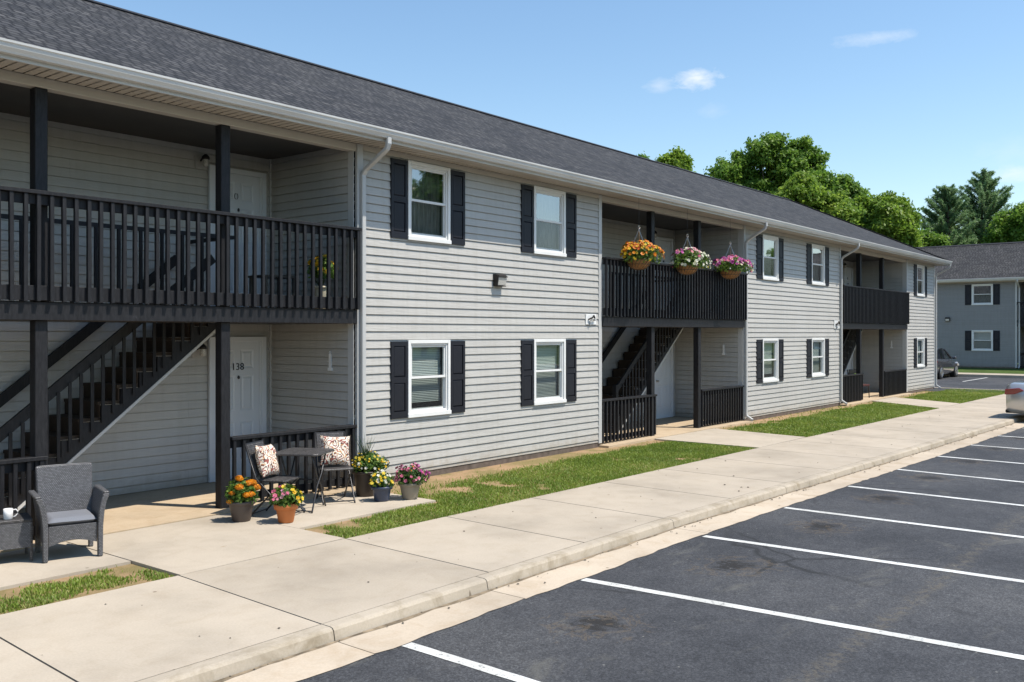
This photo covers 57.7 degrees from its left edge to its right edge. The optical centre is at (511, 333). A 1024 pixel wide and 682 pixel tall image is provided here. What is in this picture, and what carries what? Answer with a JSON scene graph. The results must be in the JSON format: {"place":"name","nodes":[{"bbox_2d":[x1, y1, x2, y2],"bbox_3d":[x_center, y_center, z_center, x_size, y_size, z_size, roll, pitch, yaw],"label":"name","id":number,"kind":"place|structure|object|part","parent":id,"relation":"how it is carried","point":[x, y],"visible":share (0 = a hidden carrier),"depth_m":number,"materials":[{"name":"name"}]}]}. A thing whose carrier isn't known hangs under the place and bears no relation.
{"place":"outdoors","nodes":[
{"label":"outdoors","id":0,"kind":"place"},
{"bbox_2d":[0,491,435,590],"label":"patio","id":1,"kind":"structure","parent":0,"point":[18,568],"depth_m":9.38,"materials":[{"name":"concrete"}]},
{"bbox_2d":[0,512,32,561],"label":"wicker side table","id":2,"kind":"object","parent":1,"relation":"on","point":[16,532],"visible":1,"depth_m":8.91,"materials":[{"name":"grey wicker"}]},
{"bbox_2d":[3,508,17,519],"bbox_3d":[-4.846,1.740,8.969,0.121,0.100,0.086,0,0,-53],"label":"coffee mug","id":3,"kind":"object","parent":2,"relation":"on","point":[7,513],"visible":1,"depth_m":8.93,"materials":[{"name":"white ceramic"}]},
{"bbox_2d":[28,462,109,562],"bbox_3d":[-4.431,1.768,9.282,0.672,0.863,0.605,0,0,-34],"label":"wicker armchair","id":4,"kind":"object","parent":1,"relation":"on","point":[69,503],"visible":1,"depth_m":9.33,"materials":[{"name":"grey wicker"}]},
{"bbox_2d":[244,440,304,516],"bbox_3d":[-2.881,1.765,11.293,0.595,0.882,0.432,0,0,15],"label":"bistro chair","id":5,"kind":"object","parent":1,"relation":"on","point":[250,451],"visible":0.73,"depth_m":11.20,"materials":[{"name":"metal"}]},
{"bbox_2d":[255,444,279,476],"bbox_3d":[-2.980,1.545,11.315,0.162,0.400,0.400,-19,-9,13],"label":"throw pillow","id":6,"kind":"object","parent":5,"relation":"on","point":[267,460],"visible":1,"depth_m":11.19,"materials":[{"name":"fabric"}]},
{"bbox_2d":[269,484,304,522],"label":"potted flowers","id":7,"kind":"object","parent":1,"relation":"on","point":[284,499],"visible":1,"depth_m":10.75,"materials":[{"name":"orange plant"}]},
{"bbox_2d":[275,447,333,512],"bbox_3d":[-2.611,1.839,11.654,0.610,0.735,0.610,0,0,11],"label":"bistro table","id":8,"kind":"object","parent":1,"relation":"on","point":[310,452],"visible":0.73,"depth_m":11.58,"materials":[{"name":"metal"}]},
{"bbox_2d":[314,431,355,504],"bbox_3d":[-2.342,1.765,12.249,0.432,0.882,0.595,0,0,-23],"label":"bistro chair","id":9,"kind":"object","parent":1,"relation":"on","point":[317,437],"visible":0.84,"depth_m":12.32,"materials":[{"name":"metal"}]},
{"bbox_2d":[320,435,349,465],"bbox_3d":[-2.333,1.545,12.264,0.400,0.400,0.162,4,-22,-23],"label":"throw pillow","id":10,"kind":"object","parent":9,"relation":"on","point":[339,454],"visible":0.9,"depth_m":12.21,"materials":[{"name":"fabric"}]},
{"bbox_2d":[352,435,389,496],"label":"potted flowers","id":11,"kind":"object","parent":1,"relation":"on","point":[366,463],"visible":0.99,"depth_m":12.51,"materials":[{"name":"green plant"}]},
{"bbox_2d":[369,469,394,501],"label":"potted flowers","id":12,"kind":"object","parent":1,"relation":"on","point":[381,487],"visible":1,"depth_m":12.14,"materials":[{"name":"yellow plant"}]},
{"bbox_2d":[395,462,430,499],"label":"potted flowers","id":13,"kind":"object","parent":1,"relation":"on","point":[409,480],"visible":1,"depth_m":12.28,"materials":[{"name":"pink plant"}]},
{"bbox_2d":[248,275,294,307],"bbox_3d":[-3.296,-0.565,12.781,0.400,0.450,0.520,0,0,39],"label":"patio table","id":14,"kind":"object","parent":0,"point":[267,277],"visible":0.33,"depth_m":12.70,"materials":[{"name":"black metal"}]},
{"bbox_2d":[0,391,912,552],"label":"porch floor","id":15,"kind":"structure","parent":0,"point":[133,511],"depth_m":12.24,"materials":[{"name":"concrete"}]},
{"bbox_2d":[847,369,869,397],"bbox_3d":[11.833,1.713,31.748,0.500,0.956,0.566,0,0,-31],"label":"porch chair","id":16,"kind":"object","parent":15,"relation":"on","point":[852,371],"visible":0.27,"depth_m":31.81,"materials":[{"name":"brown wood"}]},
{"bbox_2d":[0,391,944,646],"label":"lawn soil","id":17,"kind":"structure","parent":0,"point":[128,569],"depth_m":13.80,"materials":[{"name":"brown soil"}]},
{"bbox_2d":[0,0,952,539],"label":"apartment building","id":18,"kind":"structure","parent":17,"relation":"on","point":[490,298],"depth_m":14.02,"materials":[{"name":"grey plastic"}]},
{"bbox_2d":[208,337,265,481],"bbox_3d":[-4.123,1.115,13.983,0.050,2.130,1.000,0,0,39],"label":"door","id":19,"kind":"structure","parent":18,"relation":"in","point":[247,354],"depth_m":14.06,"materials":[{"name":"paint"}]},
{"bbox_2d":[208,165,265,306],"bbox_3d":[-4.123,-1.405,13.983,0.050,2.130,1.000,0,0,39],"label":"door","id":20,"kind":"structure","parent":18,"relation":"in","point":[247,188],"depth_m":14.06,"materials":[{"name":"paint"}]},
{"bbox_2d":[307,254,333,308],"bbox_3d":[-2.674,-0.739,13.090,0.424,0.798,0.442,0,0,6],"label":"potted sunflower","id":21,"kind":"object","parent":18,"relation":"on","point":[324,272],"visible":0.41,"depth_m":12.99,"materials":[{"name":"green plant"}]},
{"bbox_2d":[407,340,451,417],"bbox_3d":[-1.421,0.690,14.552,0.407,1.180,0.960,0,0,39],"label":"window","id":22,"kind":"structure","parent":18,"relation":"in","point":[429,361],"depth_m":14.60,"materials":[{"name":"white plastic"}]},
{"bbox_2d":[407,160,451,243],"bbox_3d":[-1.421,-2.025,14.552,0.407,1.210,0.960,0,0,39],"label":"window","id":23,"kind":"structure","parent":18,"relation":"in","point":[429,185],"depth_m":14.61,"materials":[{"name":"glass"}]},
{"bbox_2d":[533,339,566,405],"bbox_3d":[0.550,0.690,17.005,0.407,1.180,0.985,0,0,39],"label":"window","id":24,"kind":"structure","parent":18,"relation":"in","point":[549,354],"depth_m":17.06,"materials":[{"name":"white plastic"}]},
{"bbox_2d":[533,185,566,256],"bbox_3d":[0.550,-2.025,17.005,0.407,1.210,0.985,0,0,39],"label":"window","id":25,"kind":"structure","parent":18,"relation":"in","point":[549,204],"depth_m":17.11,"materials":[{"name":"glass"}]},
{"bbox_2d":[620,226,664,269],"bbox_3d":[2.585,-2.001,18.753,0.896,1.437,1.112,0,0,39],"label":"hanging basket","id":26,"kind":"object","parent":18,"relation":"hanging from","point":[637,256],"visible":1,"depth_m":18.57,"materials":[{"name":"orange plant"}]},
{"bbox_2d":[654,236,672,317],"bbox_3d":[3.906,-1.405,23.978,0.050,2.130,1.000,0,0,39],"label":"door","id":27,"kind":"structure","parent":18,"relation":"in","point":[666,244],"depth_m":24.09,"materials":[{"name":"paint"}]},
{"bbox_2d":[655,337,672,418],"bbox_3d":[3.918,1.115,23.968,0.082,2.130,1.000,0,0,39],"label":"door","id":28,"kind":"structure","parent":18,"relation":"in","point":[664,375],"depth_m":24.09,"materials":[{"name":"paint"}]},
{"bbox_2d":[669,234,711,274],"bbox_3d":[3.897,-2.001,20.361,0.925,1.437,1.136,0,0,39],"label":"hanging basket","id":29,"kind":"object","parent":18,"relation":"hanging from","point":[690,263],"visible":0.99,"depth_m":20.18,"materials":[{"name":"white plant"}]},
{"bbox_2d":[712,242,753,278],"bbox_3d":[5.239,-2.001,22.052,0.991,1.437,1.174,0,0,9],"label":"hanging basket","id":30,"kind":"object","parent":18,"relation":"hanging from","point":[731,267],"visible":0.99,"depth_m":21.79,"materials":[{"name":"pink plant"}]},
{"bbox_2d":[762,339,778,382],"bbox_3d":[6.686,0.713,24.644,0.407,1.145,1.020,0,0,39],"label":"window","id":31,"kind":"structure","parent":18,"relation":"in","point":[770,346],"depth_m":24.81,"materials":[{"name":"white plastic"}]},
{"bbox_2d":[762,234,778,280],"bbox_3d":[6.686,-1.992,24.644,0.407,1.175,1.020,0,0,39],"label":"window","id":32,"kind":"structure","parent":18,"relation":"in","point":[770,243],"depth_m":24.73,"materials":[{"name":"white plastic"}]},
{"bbox_2d":[811,338,824,376],"bbox_3d":[8.821,0.703,27.302,0.407,1.125,1.040,0,0,39],"label":"window","id":33,"kind":"structure","parent":18,"relation":"in","point":[818,344],"depth_m":27.48,"materials":[{"name":"white plastic"}]},
{"bbox_2d":[812,244,824,285],"bbox_3d":[8.821,-2.002,27.302,0.407,1.175,1.040,0,0,39],"label":"window","id":34,"kind":"structure","parent":18,"relation":"in","point":[818,251],"depth_m":27.42,"materials":[{"name":"white plastic"}]},
{"bbox_2d":[843,267,852,322],"bbox_3d":[12.573,-1.405,34.768,0.050,2.130,1.000,0,0,39],"label":"door","id":35,"kind":"structure","parent":18,"relation":"in","point":[847,272],"depth_m":34.76,"materials":[{"name":"paint"}]},
{"bbox_2d":[844,340,852,374],"bbox_3d":[12.573,1.115,34.768,0.050,2.130,1.000,0,0,39],"label":"door","id":36,"kind":"structure","parent":18,"relation":"in","point":[850,366],"depth_m":35.02,"materials":[{"name":"paint"}]},
{"bbox_2d":[916,264,924,296],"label":"window","id":37,"kind":"structure","parent":18,"relation":"in","point":[920,268],"depth_m":35.77,"materials":[{"name":"white plastic"}]},
{"bbox_2d":[917,338,924,366],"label":"window","id":38,"kind":"structure","parent":18,"relation":"in","point":[920,341],"depth_m":35.68,"materials":[{"name":"white plastic"}]},
{"bbox_2d":[0,388,1004,613],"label":"grass","id":39,"kind":"structure","parent":17,"relation":"on","point":[664,453],"depth_m":14.61,"materials":[{"name":"green plant"}]},
{"bbox_2d":[66,397,959,575],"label":"entry walk","id":40,"kind":"structure","parent":17,"relation":"on","point":[186,547],"depth_m":9.97,"materials":[{"name":"concrete"}]},
{"bbox_2d":[225,475,260,521],"bbox_3d":[-3.161,1.933,10.931,0.414,0.533,0.419,0,0,9],"label":"potted marigold","id":41,"kind":"object","parent":40,"relation":"on","point":[241,497],"visible":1,"depth_m":10.81,"materials":[{"name":"orange plant"}]},
{"bbox_2d":[0,394,1022,681],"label":"sidewalk","id":42,"kind":"structure","parent":0,"point":[146,630],"depth_m":8.70,"materials":[{"name":"concrete"}]},
{"bbox_2d":[95,0,1023,229],"label":"sky","id":43,"kind":"structure","parent":0,"point":[910,97],"materials":[{"name":"blue"}]},
{"bbox_2d":[296,376,1023,681],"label":"parking lot","id":44,"kind":"structure","parent":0,"point":[579,630],"depth_m":7.87,"materials":[{"name":"grey asphalt"}]},
{"bbox_2d":[403,642,539,681],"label":"parking line","id":45,"kind":"object","parent":44,"relation":"on","point":[471,664],"visible":1,"depth_m":6.48,"materials":[{"name":"paint"}]},
{"bbox_2d":[137,387,1023,681],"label":"kerb","id":46,"kind":"structure","parent":44,"relation":"on","point":[265,653],"depth_m":8.24,"materials":[{"name":"concrete"}]},
{"bbox_2d":[223,421,1023,681],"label":"gutter pan","id":47,"kind":"object","parent":44,"relation":"on","point":[305,665],"visible":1,"depth_m":8.37,"materials":[{"name":"beige concrete"}]},
{"bbox_2d":[581,578,1023,659],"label":"parking line","id":48,"kind":"object","parent":44,"relation":"on","point":[960,646],"visible":1,"depth_m":7.45,"materials":[{"name":"paint"}]},
{"bbox_2d":[703,535,1023,582],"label":"parking line","id":49,"kind":"object","parent":44,"relation":"on","point":[896,563],"visible":1,"depth_m":9.46,"materials":[{"name":"paint"}]},
{"bbox_2d":[785,507,1023,537],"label":"parking line","id":50,"kind":"object","parent":44,"relation":"on","point":[907,522],"visible":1,"depth_m":11.25,"materials":[{"name":"paint"}]},
{"bbox_2d":[847,486,1023,505],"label":"parking line","id":51,"kind":"object","parent":44,"relation":"on","point":[937,495],"visible":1,"depth_m":13.15,"materials":[{"name":"paint"}]},
{"bbox_2d":[937,348,958,378],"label":"parked car","id":52,"kind":"object","parent":44,"relation":"on","point":[946,364],"visible":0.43,"depth_m":45.66,"materials":[{"name":"grey paint"}]},
{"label":"windows","id":53,"kind":"part","parent":52,"relation":"part of","materials":[{"name":"black glass"}]},
{"bbox_2d":[897,469,1023,482],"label":"parking line","id":54,"kind":"object","parent":44,"relation":"on","point":[962,475],"visible":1,"depth_m":15.05,"materials":[{"name":"paint"}]},
{"bbox_2d":[938,456,1023,463],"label":"parking line","id":55,"kind":"object","parent":44,"relation":"on","point":[980,459],"visible":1,"depth_m":16.96,"materials":[{"name":"paint"}]},
{"bbox_2d":[1005,381,1023,413],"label":"parked car","id":56,"kind":"object","parent":44,"relation":"on","point":[1014,392],"visible":1,"depth_m":23.99,"materials":[{"name":"silver metal"}]},
{"bbox_2d":[943,372,1023,377],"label":"sidewalk","id":57,"kind":"structure","parent":0,"point":[996,375],"depth_m":46.82,"materials":[{"name":"concrete"}]},
{"bbox_2d":[958,363,1023,373],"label":"grass bank","id":58,"kind":"structure","parent":0,"point":[992,370],"depth_m":50.34,"materials":[{"name":"green plant"}]},
{"bbox_2d":[638,151,649,158],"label":"oak tree","id":59,"kind":"object","parent":58,"relation":"on","point":[644,155],"visible":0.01,"depth_m":65.72,"materials":[{"name":"green plant"}]},
{"bbox_2d":[655,145,695,171],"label":"maple tree","id":60,"kind":"object","parent":58,"relation":"on","point":[678,157],"visible":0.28,"depth_m":59.52,"materials":[{"name":"green plant"}]},
{"bbox_2d":[703,131,839,195],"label":"oak tree","id":61,"kind":"object","parent":58,"relation":"on","point":[777,158],"visible":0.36,"depth_m":67.06,"materials":[{"name":"green plant"}]},
{"bbox_2d":[775,169,867,224],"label":"maple tree","id":62,"kind":"object","parent":58,"relation":"on","point":[804,188],"visible":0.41,"depth_m":59.03,"materials":[{"name":"green plant"}]},
{"bbox_2d":[835,173,870,216],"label":"maple tree","id":63,"kind":"object","parent":58,"relation":"on","point":[850,186],"visible":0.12,"depth_m":71.15,"materials":[{"name":"green plant"}]},
{"bbox_2d":[850,190,923,246],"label":"maple tree","id":64,"kind":"object","parent":58,"relation":"on","point":[890,214],"visible":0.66,"depth_m":62.66,"materials":[{"name":"green plant"}]},
{"bbox_2d":[920,227,951,246],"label":"tree","id":65,"kind":"object","parent":58,"relation":"on","point":[930,238],"visible":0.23,"depth_m":74.40,"materials":[{"name":"green plant"}]},
{"bbox_2d":[916,183,980,244],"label":"pine tree","id":66,"kind":"object","parent":58,"relation":"on","point":[948,218],"visible":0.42,"depth_m":77.47,"materials":[{"name":"green plant"}]},
{"bbox_2d":[916,241,1023,368],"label":"apartment building","id":67,"kind":"structure","parent":58,"relation":"on","point":[980,305],"depth_m":53.02,"materials":[{"name":"grey"}]},
{"bbox_2d":[971,330,992,350],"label":"window","id":68,"kind":"structure","parent":67,"relation":"in","point":[982,340],"depth_m":52.77,"materials":[{"name":"white plastic"}]},
{"bbox_2d":[971,284,992,304],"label":"window","id":69,"kind":"structure","parent":67,"relation":"in","point":[982,294],"depth_m":52.80,"materials":[{"name":"white plastic"}]},
{"bbox_2d":[920,167,1023,243],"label":"pine tree","id":70,"kind":"object","parent":58,"relation":"on","point":[989,201],"visible":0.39,"depth_m":80.84,"materials":[{"name":"green plant"}]},
{"bbox_2d":[981,200,1023,243],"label":"oak tree","id":71,"kind":"object","parent":58,"relation":"on","point":[1005,226],"visible":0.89,"depth_m":73.48,"materials":[{"name":"green plant"}]}
]}

